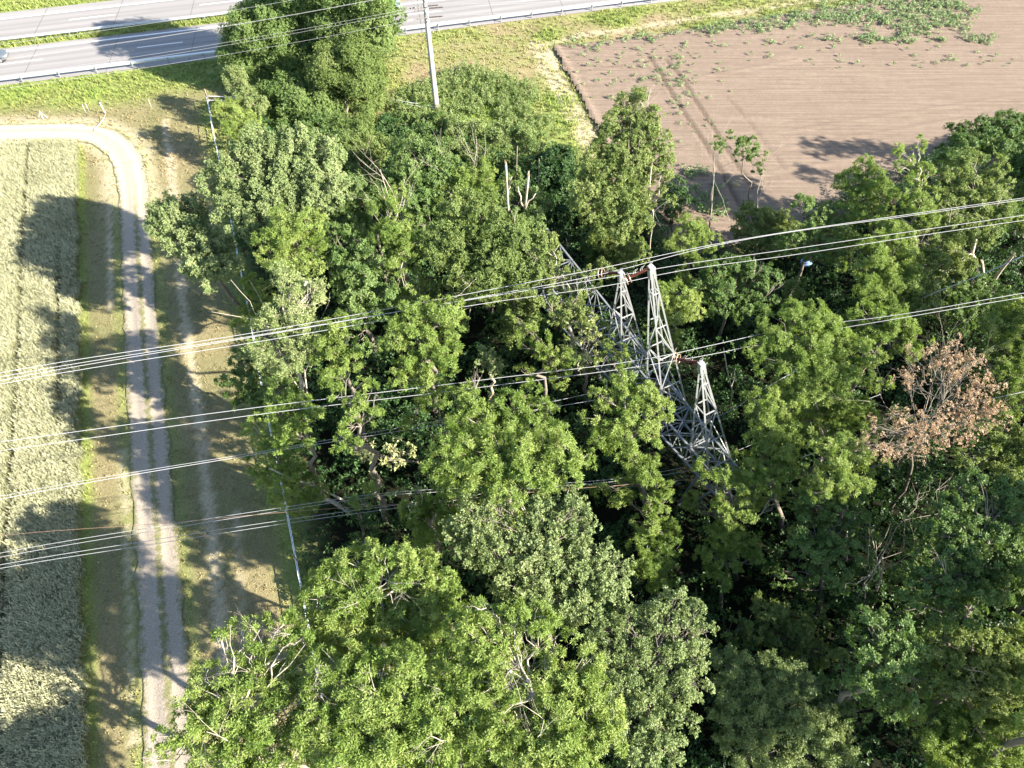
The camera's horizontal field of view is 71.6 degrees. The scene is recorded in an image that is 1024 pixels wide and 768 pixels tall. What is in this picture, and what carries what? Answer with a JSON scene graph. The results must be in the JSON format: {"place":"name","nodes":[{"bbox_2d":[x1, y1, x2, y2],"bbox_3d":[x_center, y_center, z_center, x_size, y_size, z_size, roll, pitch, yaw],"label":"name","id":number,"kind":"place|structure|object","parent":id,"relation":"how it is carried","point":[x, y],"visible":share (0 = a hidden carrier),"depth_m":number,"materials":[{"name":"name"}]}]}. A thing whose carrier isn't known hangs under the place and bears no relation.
{"place":"outdoors","nodes":[
{"label":"outdoors","id":0,"kind":"place"},
{"bbox_2d":[0,123,195,767],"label":"dirt track","id":1,"kind":"structure","parent":0,"point":[163,655],"depth_m":52.90,"materials":[{"name":"grey gravel"}]},
{"bbox_2d":[0,0,251,40],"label":"carriageway road","id":2,"kind":"structure","parent":0,"point":[27,25],"depth_m":93.68,"materials":[{"name":"grey asphalt"}]},
{"bbox_2d":[0,0,621,77],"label":"road markings","id":3,"kind":"object","parent":2,"relation":"on","point":[204,28],"visible":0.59,"depth_m":91.59,"materials":[{"name":"paint"}]},
{"bbox_2d":[0,0,1023,767],"bbox_3d":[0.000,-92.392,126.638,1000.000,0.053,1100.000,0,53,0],"label":"ground","id":4,"kind":"structure","parent":0,"point":[222,498],"depth_m":54.62,"materials":[{"name":"green plant"}]},
{"bbox_2d":[0,137,92,767],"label":"wheat","id":5,"kind":"object","parent":4,"relation":"on","point":[52,190],"visible":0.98,"depth_m":52.21,"materials":[{"name":"plant"}]},
{"bbox_2d":[0,11,231,40],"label":"guardrail","id":6,"kind":"object","parent":4,"relation":"on","point":[102,27],"visible":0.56,"depth_m":90.58,"materials":[{"name":"metal"}]},
{"bbox_2d":[142,187,244,307],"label":"poplar tree","id":7,"kind":"object","parent":4,"relation":"on","point":[171,219],"visible":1,"depth_m":53.41,"materials":[{"name":"green plant"}]},
{"bbox_2d":[135,604,339,767],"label":"broadleaf tree","id":8,"kind":"object","parent":4,"relation":"on","point":[257,734],"visible":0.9,"depth_m":30.38,"materials":[{"name":"green plant"}]},
{"bbox_2d":[210,95,266,147],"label":"young tree","id":9,"kind":"object","parent":4,"relation":"on","point":[234,123],"visible":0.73,"depth_m":70.35,"materials":[{"name":"green plant"}]},
{"bbox_2d":[213,345,277,420],"bbox_3d":[-19.001,0.827,52.528,4.854,6.556,4.258,28,58,20],"label":"shrub","id":10,"kind":"object","parent":4,"relation":"on","point":[256,390],"visible":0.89,"depth_m":51.00,"materials":[{"name":"green plant"}]},
{"bbox_2d":[221,61,270,117],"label":"young tree","id":11,"kind":"object","parent":4,"relation":"on","point":[236,75],"visible":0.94,"depth_m":74.55,"materials":[{"name":"green plant"}]},
{"bbox_2d":[228,271,276,337],"bbox_3d":[-20.458,-5.638,57.619,3.584,6.203,4.956,0,53,0],"label":"shrub","id":12,"kind":"object","parent":4,"relation":"on","point":[250,293],"visible":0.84,"depth_m":56.22,"materials":[{"name":"green plant"}]},
{"bbox_2d":[214,0,314,96],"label":"broadleaf tree","id":13,"kind":"object","parent":4,"relation":"on","point":[263,63],"visible":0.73,"depth_m":77.84,"materials":[{"name":"green plant"}]},
{"bbox_2d":[214,259,330,438],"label":"split tree","id":14,"kind":"object","parent":4,"relation":"on","point":[289,317],"visible":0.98,"depth_m":44.01,"materials":[{"name":"green plant"}]},
{"bbox_2d":[193,119,354,279],"bbox_3d":[-17.415,-12.109,56.472,11.705,15.856,8.704,0,53,0],"label":"poplar tree","id":15,"kind":"object","parent":4,"relation":"on","point":[270,162],"visible":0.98,"depth_m":52.02,"materials":[{"name":"green plant"}]},
{"bbox_2d":[250,202,330,314],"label":"broadleaf tree","id":16,"kind":"object","parent":4,"relation":"on","point":[284,237],"visible":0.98,"depth_m":48.94,"materials":[{"name":"green plant"}]},
{"bbox_2d":[261,375,332,508],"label":"broadleaf tree","id":17,"kind":"object","parent":4,"relation":"on","point":[292,423],"visible":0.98,"depth_m":41.24,"materials":[{"name":"green plant"}]},
{"bbox_2d":[235,411,362,519],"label":"leaning tree","id":18,"kind":"object","parent":4,"relation":"on","point":[287,471],"visible":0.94,"depth_m":45.87,"materials":[{"name":"green plant"}]},
{"bbox_2d":[250,67,353,146],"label":"broadleaf tree","id":19,"kind":"object","parent":4,"relation":"on","point":[288,99],"visible":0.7,"depth_m":74.96,"materials":[{"name":"green plant"}]},
{"bbox_2d":[0,0,676,85],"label":"motorway","id":20,"kind":"structure","parent":4,"relation":"on","point":[203,38],"depth_m":89.46,"materials":[{"name":"grey asphalt"}]},
{"bbox_2d":[0,0,651,81],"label":"guardrail","id":21,"kind":"object","parent":20,"relation":"on","point":[213,52],"visible":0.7,"depth_m":90.13,"materials":[{"name":"metal"}]},
{"bbox_2d":[308,311,370,446],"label":"young tree","id":22,"kind":"object","parent":4,"relation":"on","point":[342,352],"visible":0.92,"depth_m":43.61,"materials":[{"name":"green plant"}]},
{"bbox_2d":[273,0,407,62],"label":"broadleaf tree","id":23,"kind":"object","parent":4,"relation":"on","point":[382,36],"visible":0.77,"depth_m":75.97,"materials":[{"name":"green plant"}]},
{"bbox_2d":[300,24,390,133],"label":"broadleaf tree","id":24,"kind":"object","parent":4,"relation":"on","point":[346,68],"visible":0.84,"depth_m":74.04,"materials":[{"name":"green plant"}]},
{"bbox_2d":[314,110,393,206],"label":"broadleaf tree","id":25,"kind":"object","parent":4,"relation":"on","point":[374,146],"visible":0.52,"depth_m":62.38,"materials":[{"name":"green plant"}]},
{"bbox_2d":[310,220,401,363],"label":"broadleaf tree","id":26,"kind":"object","parent":4,"relation":"on","point":[349,277],"visible":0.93,"depth_m":50.20,"materials":[{"name":"green plant"}]},
{"bbox_2d":[324,364,390,523],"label":"broadleaf tree","id":27,"kind":"object","parent":4,"relation":"on","point":[357,441],"visible":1,"depth_m":38.89,"materials":[{"name":"green plant"}]},
{"bbox_2d":[346,494,379,562],"bbox_3d":[-9.609,9.367,45.768,2.369,7.071,3.180,-24,57,-17],"label":"ivy clad trunk","id":28,"kind":"object","parent":4,"relation":"on","point":[360,537],"visible":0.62,"depth_m":45.65,"materials":[{"name":"green plant"}]},
{"bbox_2d":[287,535,469,677],"bbox_3d":[-6.177,13.323,37.507,8.815,15.534,5.849,0,53,0],"label":"broadleaf tree","id":29,"kind":"object","parent":4,"relation":"on","point":[383,626],"visible":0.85,"depth_m":32.78,"materials":[{"name":"green plant"}]},
{"bbox_2d":[317,169,446,284],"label":"broadleaf tree","id":30,"kind":"object","parent":4,"relation":"on","point":[365,221],"visible":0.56,"depth_m":56.53,"materials":[{"name":"green plant"}]},
{"bbox_2d":[277,636,492,767],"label":"broadleaf tree","id":31,"kind":"object","parent":4,"relation":"on","point":[387,729],"visible":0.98,"depth_m":29.40,"materials":[{"name":"green plant"}]},
{"bbox_2d":[351,140,430,310],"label":"broadleaf tree","id":32,"kind":"object","parent":4,"relation":"on","point":[394,230],"visible":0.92,"depth_m":50.50,"materials":[{"name":"green plant"}]},
{"bbox_2d":[368,109,414,156],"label":"shrub","id":33,"kind":"object","parent":4,"relation":"on","point":[388,118],"visible":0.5,"depth_m":74.70,"materials":[{"name":"green plant"}]},
{"bbox_2d":[352,435,435,478],"bbox_3d":[-7.261,5.847,48.061,5.588,7.720,3.518,-23,56,-17],"label":"broken limb","id":34,"kind":"object","parent":4,"relation":"on","point":[388,447],"visible":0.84,"depth_m":45.34,"materials":[{"name":"beige plant"}]},
{"bbox_2d":[377,294,466,457],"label":"broadleaf tree","id":35,"kind":"object","parent":4,"relation":"on","point":[429,378],"visible":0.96,"depth_m":42.22,"materials":[{"name":"green plant"}]},
{"bbox_2d":[394,101,455,137],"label":"shrub","id":36,"kind":"object","parent":4,"relation":"on","point":[432,119],"visible":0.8,"depth_m":75.85,"materials":[{"name":"green plant"}]},
{"bbox_2d":[410,0,442,110],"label":"concrete pole","id":37,"kind":"object","parent":4,"relation":"on","point":[425,6],"visible":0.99,"depth_m":74.33,"materials":[{"name":"concrete"}]},
{"bbox_2d":[384,129,472,256],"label":"broadleaf tree","id":38,"kind":"object","parent":4,"relation":"on","point":[426,176],"visible":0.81,"depth_m":56.46,"materials":[{"name":"green plant"}]},
{"bbox_2d":[406,269,453,341],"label":"young tree","id":39,"kind":"object","parent":4,"relation":"on","point":[434,286],"visible":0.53,"depth_m":52.22,"materials":[{"name":"green plant"}]},
{"bbox_2d":[397,475,473,566],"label":"broadleaf tree","id":40,"kind":"object","parent":4,"relation":"on","point":[425,532],"visible":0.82,"depth_m":41.25,"materials":[{"name":"green plant"}]},
{"bbox_2d":[426,574,477,692],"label":"broadleaf tree","id":41,"kind":"object","parent":4,"relation":"on","point":[457,605],"visible":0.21,"depth_m":36.59,"materials":[{"name":"green plant"}]},
{"bbox_2d":[414,115,499,242],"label":"broadleaf tree","id":42,"kind":"object","parent":4,"relation":"on","point":[477,183],"visible":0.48,"depth_m":56.08,"materials":[{"name":"green plant"}]},
{"bbox_2d":[442,113,496,154],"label":"shrub","id":43,"kind":"object","parent":4,"relation":"on","point":[464,127],"visible":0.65,"depth_m":74.41,"materials":[{"name":"green plant"}]},
{"bbox_2d":[378,57,563,139],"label":"tall weeds","id":44,"kind":"object","parent":4,"relation":"on","point":[442,84],"visible":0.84,"depth_m":80.69,"materials":[{"name":"green plant"}]},
{"bbox_2d":[420,183,558,349],"bbox_3d":[-1.803,-7.541,52.900,9.374,16.225,9.909,-20,56,-15],"label":"broadleaf tree","id":45,"kind":"object","parent":4,"relation":"on","point":[491,262],"visible":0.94,"depth_m":49.25,"materials":[{"name":"green plant"}]},
{"bbox_2d":[459,138,519,182],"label":"shrub","id":46,"kind":"object","parent":4,"relation":"on","point":[481,143],"visible":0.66,"depth_m":71.66,"materials":[{"name":"green plant"}]},
{"bbox_2d":[473,344,505,410],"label":"young tree","id":47,"kind":"object","parent":4,"relation":"on","point":[489,358],"visible":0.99,"depth_m":48.88,"materials":[{"name":"green plant"}]},
{"bbox_2d":[432,372,569,505],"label":"broadleaf tree","id":48,"kind":"object","parent":4,"relation":"on","point":[474,408],"visible":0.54,"depth_m":40.32,"materials":[{"name":"green plant"}]},
{"bbox_2d":[418,420,597,552],"bbox_3d":[-0.163,7.820,41.465,9.307,15.840,4.982,0,53,0],"label":"broadleaf tree","id":49,"kind":"object","parent":4,"relation":"on","point":[519,469],"visible":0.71,"depth_m":36.21,"materials":[{"name":"green plant"}]},
{"bbox_2d":[485,165,554,269],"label":"broadleaf tree","id":50,"kind":"object","parent":4,"relation":"on","point":[537,204],"visible":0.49,"depth_m":57.25,"materials":[{"name":"green plant"}]},
{"bbox_2d":[483,117,557,173],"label":"shrub","id":51,"kind":"object","parent":4,"relation":"on","point":[530,143],"visible":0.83,"depth_m":73.86,"materials":[{"name":"green plant"}]},
{"bbox_2d":[428,594,631,767],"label":"broadleaf tree","id":52,"kind":"object","parent":4,"relation":"on","point":[563,742],"visible":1,"depth_m":29.59,"materials":[{"name":"green plant"}]},
{"bbox_2d":[438,481,637,682],"bbox_3d":[1.254,11.514,39.743,10.113,14.236,6.770,0,53,0],"label":"broadleaf tree","id":53,"kind":"object","parent":4,"relation":"on","point":[548,563],"visible":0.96,"depth_m":35.65,"materials":[{"name":"green plant"}]},
{"bbox_2d":[505,309,580,423],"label":"broadleaf tree","id":54,"kind":"object","parent":4,"relation":"on","point":[544,353],"visible":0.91,"depth_m":46.55,"materials":[{"name":"green plant"}]},
{"bbox_2d":[523,143,581,265],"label":"dark shrub","id":55,"kind":"object","parent":4,"relation":"on","point":[555,170],"visible":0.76,"depth_m":66.32,"materials":[{"name":"green plant"}]},
{"bbox_2d":[531,230,609,376],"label":"broadleaf tree","id":56,"kind":"object","parent":4,"relation":"on","point":[577,313],"visible":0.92,"depth_m":48.66,"materials":[{"name":"green plant"}]},
{"bbox_2d":[572,317,604,406],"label":"young tree","id":57,"kind":"object","parent":4,"relation":"on","point":[587,358],"visible":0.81,"depth_m":49.07,"materials":[{"name":"green plant"}]},
{"bbox_2d":[577,232,648,280],"bbox_3d":[8.489,-10.999,61.779,5.666,6.012,5.766,-35,61,-24],"label":"shrub","id":58,"kind":"object","parent":4,"relation":"on","point":[591,259],"visible":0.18,"depth_m":60.08,"materials":[{"name":"green plant"}]},
{"bbox_2d":[566,81,677,279],"bbox_3d":[9.408,-15.156,58.310,8.495,16.565,12.440,17,55,12],"label":"broadleaf tree","id":59,"kind":"object","parent":4,"relation":"on","point":[620,217],"visible":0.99,"depth_m":55.64,"materials":[{"name":"green plant"}]},
{"bbox_2d":[576,361,676,520],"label":"broadleaf tree","id":60,"kind":"object","parent":4,"relation":"on","point":[629,417],"visible":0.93,"depth_m":39.76,"materials":[{"name":"green plant"}]},
{"bbox_2d":[231,107,1023,767],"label":"undergrowth","id":61,"kind":"object","parent":4,"relation":"on","point":[887,515],"visible":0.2,"depth_m":52.66,"materials":[{"name":"green plant"}]},
{"bbox_2d":[528,229,753,509],"bbox_3d":[7.423,-4.539,49.492,5.309,17.499,28.590,-21,56,-15],"label":"lattice pylon","id":62,"kind":"object","parent":4,"relation":"on","point":[650,269],"visible":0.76,"depth_m":48.15,"materials":[{"name":"metal"}]},
{"bbox_2d":[0,198,1020,372],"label":"overhead wire","id":63,"kind":"object","parent":62,"relation":"attached to","point":[485,290],"visible":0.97,"depth_m":45.36,"materials":[{"name":"metal"}]},
{"bbox_2d":[1,293,1022,441],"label":"overhead wire","id":64,"kind":"object","parent":62,"relation":"hanging from","point":[477,380],"visible":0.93,"depth_m":42.04,"materials":[{"name":"metal"}]},
{"bbox_2d":[614,451,674,559],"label":"broadleaf tree","id":65,"kind":"object","parent":4,"relation":"on","point":[659,497],"visible":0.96,"depth_m":42.53,"materials":[{"name":"green plant"}]},
{"bbox_2d":[580,585,719,767],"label":"broadleaf tree","id":66,"kind":"object","parent":4,"relation":"on","point":[649,696],"visible":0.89,"depth_m":34.79,"materials":[{"name":"green plant"}]},
{"bbox_2d":[625,511,683,617],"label":"broadleaf tree","id":67,"kind":"object","parent":4,"relation":"on","point":[651,568],"visible":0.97,"depth_m":42.06,"materials":[{"name":"green plant"}]},
{"bbox_2d":[643,275,706,360],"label":"broadleaf tree","id":68,"kind":"object","parent":4,"relation":"on","point":[678,306],"visible":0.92,"depth_m":50.56,"materials":[{"name":"green plant"}]},
{"bbox_2d":[657,174,703,224],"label":"shrub","id":69,"kind":"object","parent":4,"relation":"on","point":[678,188],"visible":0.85,"depth_m":68.11,"materials":[{"name":"green plant"}]},
{"bbox_2d":[661,212,723,294],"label":"broadleaf tree","id":70,"kind":"object","parent":4,"relation":"on","point":[691,235],"visible":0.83,"depth_m":55.39,"materials":[{"name":"green plant"}]},
{"bbox_2d":[692,517,766,609],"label":"broadleaf tree","id":71,"kind":"object","parent":4,"relation":"on","point":[732,547],"visible":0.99,"depth_m":42.29,"materials":[{"name":"green plant"}]},
{"bbox_2d":[681,454,780,580],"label":"broadleaf tree","id":72,"kind":"object","parent":4,"relation":"on","point":[730,515],"visible":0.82,"depth_m":42.18,"materials":[{"name":"green plant"}]},
{"bbox_2d":[706,605,758,667],"bbox_3d":[13.335,15.737,42.615,2.447,4.410,4.149,34,60,23],"label":"shrub","id":73,"kind":"object","parent":4,"relation":"on","point":[729,636],"visible":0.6,"depth_m":41.81,"materials":[{"name":"green plant"}]},
{"bbox_2d":[690,251,785,342],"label":"broadleaf tree","id":74,"kind":"object","parent":4,"relation":"on","point":[723,292],"visible":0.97,"depth_m":54.01,"materials":[{"name":"green plant"}]},
{"bbox_2d":[713,129,780,221],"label":"slender tree","id":75,"kind":"object","parent":4,"relation":"on","point":[752,150],"visible":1,"depth_m":59.47,"materials":[{"name":"green plant"}]},
{"bbox_2d":[728,173,804,260],"bbox_3d":[22.607,-13.906,63.015,6.480,7.511,5.963,24,57,17],"label":"shrub","id":76,"kind":"object","parent":4,"relation":"on","point":[765,216],"visible":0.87,"depth_m":62.89,"materials":[{"name":"green plant"}]},
{"bbox_2d":[733,384,805,534],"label":"broadleaf tree","id":77,"kind":"object","parent":4,"relation":"on","point":[789,452],"visible":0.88,"depth_m":42.45,"materials":[{"name":"green plant"}]},
{"bbox_2d":[565,0,996,216],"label":"leafy crop","id":78,"kind":"object","parent":4,"relation":"on","point":[854,15],"visible":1,"depth_m":91.69,"materials":[{"name":"green plant"}]},
{"bbox_2d":[704,642,861,767],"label":"broadleaf tree","id":79,"kind":"object","parent":4,"relation":"on","point":[802,724],"visible":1,"depth_m":37.49,"materials":[{"name":"green plant"}]},
{"bbox_2d":[739,589,845,672],"bbox_3d":[16.569,15.224,42.606,6.175,5.056,4.454,0,53,0],"label":"shrub","id":80,"kind":"object","parent":4,"relation":"on","point":[781,615],"visible":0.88,"depth_m":41.56,"materials":[{"name":"green plant"}]},
{"bbox_2d":[741,295,889,461],"bbox_3d":[18.991,1.256,47.771,9.036,13.817,6.880,24,57,17],"label":"broadleaf tree","id":81,"kind":"object","parent":4,"relation":"on","point":[826,340],"visible":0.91,"depth_m":43.88,"materials":[{"name":"green plant"}]},
{"bbox_2d":[775,192,863,306],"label":"broadleaf tree","id":82,"kind":"object","parent":4,"relation":"on","point":[799,238],"visible":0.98,"depth_m":55.11,"materials":[{"name":"green plant"}]},
{"bbox_2d":[761,488,882,614],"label":"broadleaf tree","id":83,"kind":"object","parent":4,"relation":"on","point":[820,551],"visible":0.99,"depth_m":40.60,"materials":[{"name":"green plant"}]},
{"bbox_2d":[775,425,893,560],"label":"broadleaf tree","id":84,"kind":"object","parent":4,"relation":"on","point":[840,464],"visible":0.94,"depth_m":39.76,"materials":[{"name":"green plant"}]},
{"bbox_2d":[798,394,889,486],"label":"broadleaf tree","id":85,"kind":"object","parent":4,"relation":"on","point":[848,421],"visible":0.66,"depth_m":44.25,"materials":[{"name":"green plant"}]},
{"bbox_2d":[815,153,902,272],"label":"broadleaf tree","id":86,"kind":"object","parent":4,"relation":"on","point":[858,209],"visible":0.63,"depth_m":55.00,"materials":[{"name":"green plant"}]},
{"bbox_2d":[809,603,938,723],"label":"broadleaf tree","id":87,"kind":"object","parent":4,"relation":"on","point":[901,666],"visible":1,"depth_m":32.45,"materials":[{"name":"green plant"}]},
{"bbox_2d":[838,215,929,355],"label":"broadleaf tree","id":88,"kind":"object","parent":4,"relation":"on","point":[880,283],"visible":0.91,"depth_m":51.64,"materials":[{"name":"green plant"}]},
{"bbox_2d":[838,298,935,405],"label":"broadleaf tree","id":89,"kind":"object","parent":4,"relation":"on","point":[889,326],"visible":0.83,"depth_m":45.98,"materials":[{"name":"green plant"}]},
{"bbox_2d":[823,461,968,614],"bbox_3d":[23.011,8.951,41.996,16.215,13.621,3.742,-36,61,-24],"label":"broadleaf tree","id":90,"kind":"object","parent":4,"relation":"on","point":[880,589],"visible":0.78,"depth_m":44.20,"materials":[{"name":"green plant"}]},
{"bbox_2d":[869,133,942,267],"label":"broadleaf tree","id":91,"kind":"object","parent":4,"relation":"on","point":[918,168],"visible":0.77,"depth_m":52.48,"materials":[{"name":"green plant"}]},
{"bbox_2d":[876,220,952,347],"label":"broadleaf tree","id":92,"kind":"object","parent":4,"relation":"on","point":[916,303],"visible":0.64,"depth_m":52.12,"materials":[{"name":"green plant"}]},
{"bbox_2d":[829,292,1023,514],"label":"withered tree","id":93,"kind":"object","parent":4,"relation":"on","point":[932,433],"visible":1,"depth_m":40.24,"materials":[{"name":"brown plant"}]},
{"bbox_2d":[875,464,1023,653],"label":"broadleaf tree","id":94,"kind":"object","parent":4,"relation":"on","point":[971,582],"visible":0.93,"depth_m":36.57,"materials":[{"name":"green plant"}]},
{"bbox_2d":[892,686,1023,767],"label":"broadleaf tree","id":95,"kind":"object","parent":4,"relation":"on","point":[948,722],"visible":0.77,"depth_m":35.84,"materials":[{"name":"green plant"}]},
{"bbox_2d":[901,145,1017,296],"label":"broadleaf tree","id":96,"kind":"object","parent":4,"relation":"on","point":[986,180],"visible":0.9,"depth_m":53.48,"materials":[{"name":"green plant"}]},
{"bbox_2d":[905,622,1023,733],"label":"broadleaf tree","id":97,"kind":"object","parent":4,"relation":"on","point":[973,665],"visible":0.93,"depth_m":35.98,"materials":[{"name":"green plant"}]},
{"bbox_2d":[924,269,1010,336],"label":"broadleaf tree","id":98,"kind":"object","parent":4,"relation":"on","point":[966,294],"visible":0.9,"depth_m":56.69,"materials":[{"name":"green plant"}]},
{"bbox_2d":[931,108,1023,250],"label":"broadleaf tree","id":99,"kind":"object","parent":4,"relation":"on","point":[1009,135],"visible":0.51,"depth_m":58.21,"materials":[{"name":"green plant"}]},
{"bbox_2d":[943,676,1023,767],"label":"broadleaf tree","id":100,"kind":"object","parent":4,"relation":"on","point":[1006,745],"visible":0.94,"depth_m":34.60,"materials":[{"name":"green plant"}]},
{"bbox_2d":[948,410,1023,495],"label":"broadleaf tree","id":101,"kind":"object","parent":4,"relation":"on","point":[1002,450],"visible":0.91,"depth_m":45.03,"materials":[{"name":"green plant"}]},
{"bbox_2d":[970,289,1023,420],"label":"broadleaf tree","id":102,"kind":"object","parent":4,"relation":"on","point":[1010,367],"visible":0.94,"depth_m":50.75,"materials":[{"name":"green plant"}]},
{"bbox_2d":[554,0,1023,252],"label":"field","id":103,"kind":"structure","parent":0,"point":[824,120],"depth_m":82.46,"materials":[{"name":"soil"}]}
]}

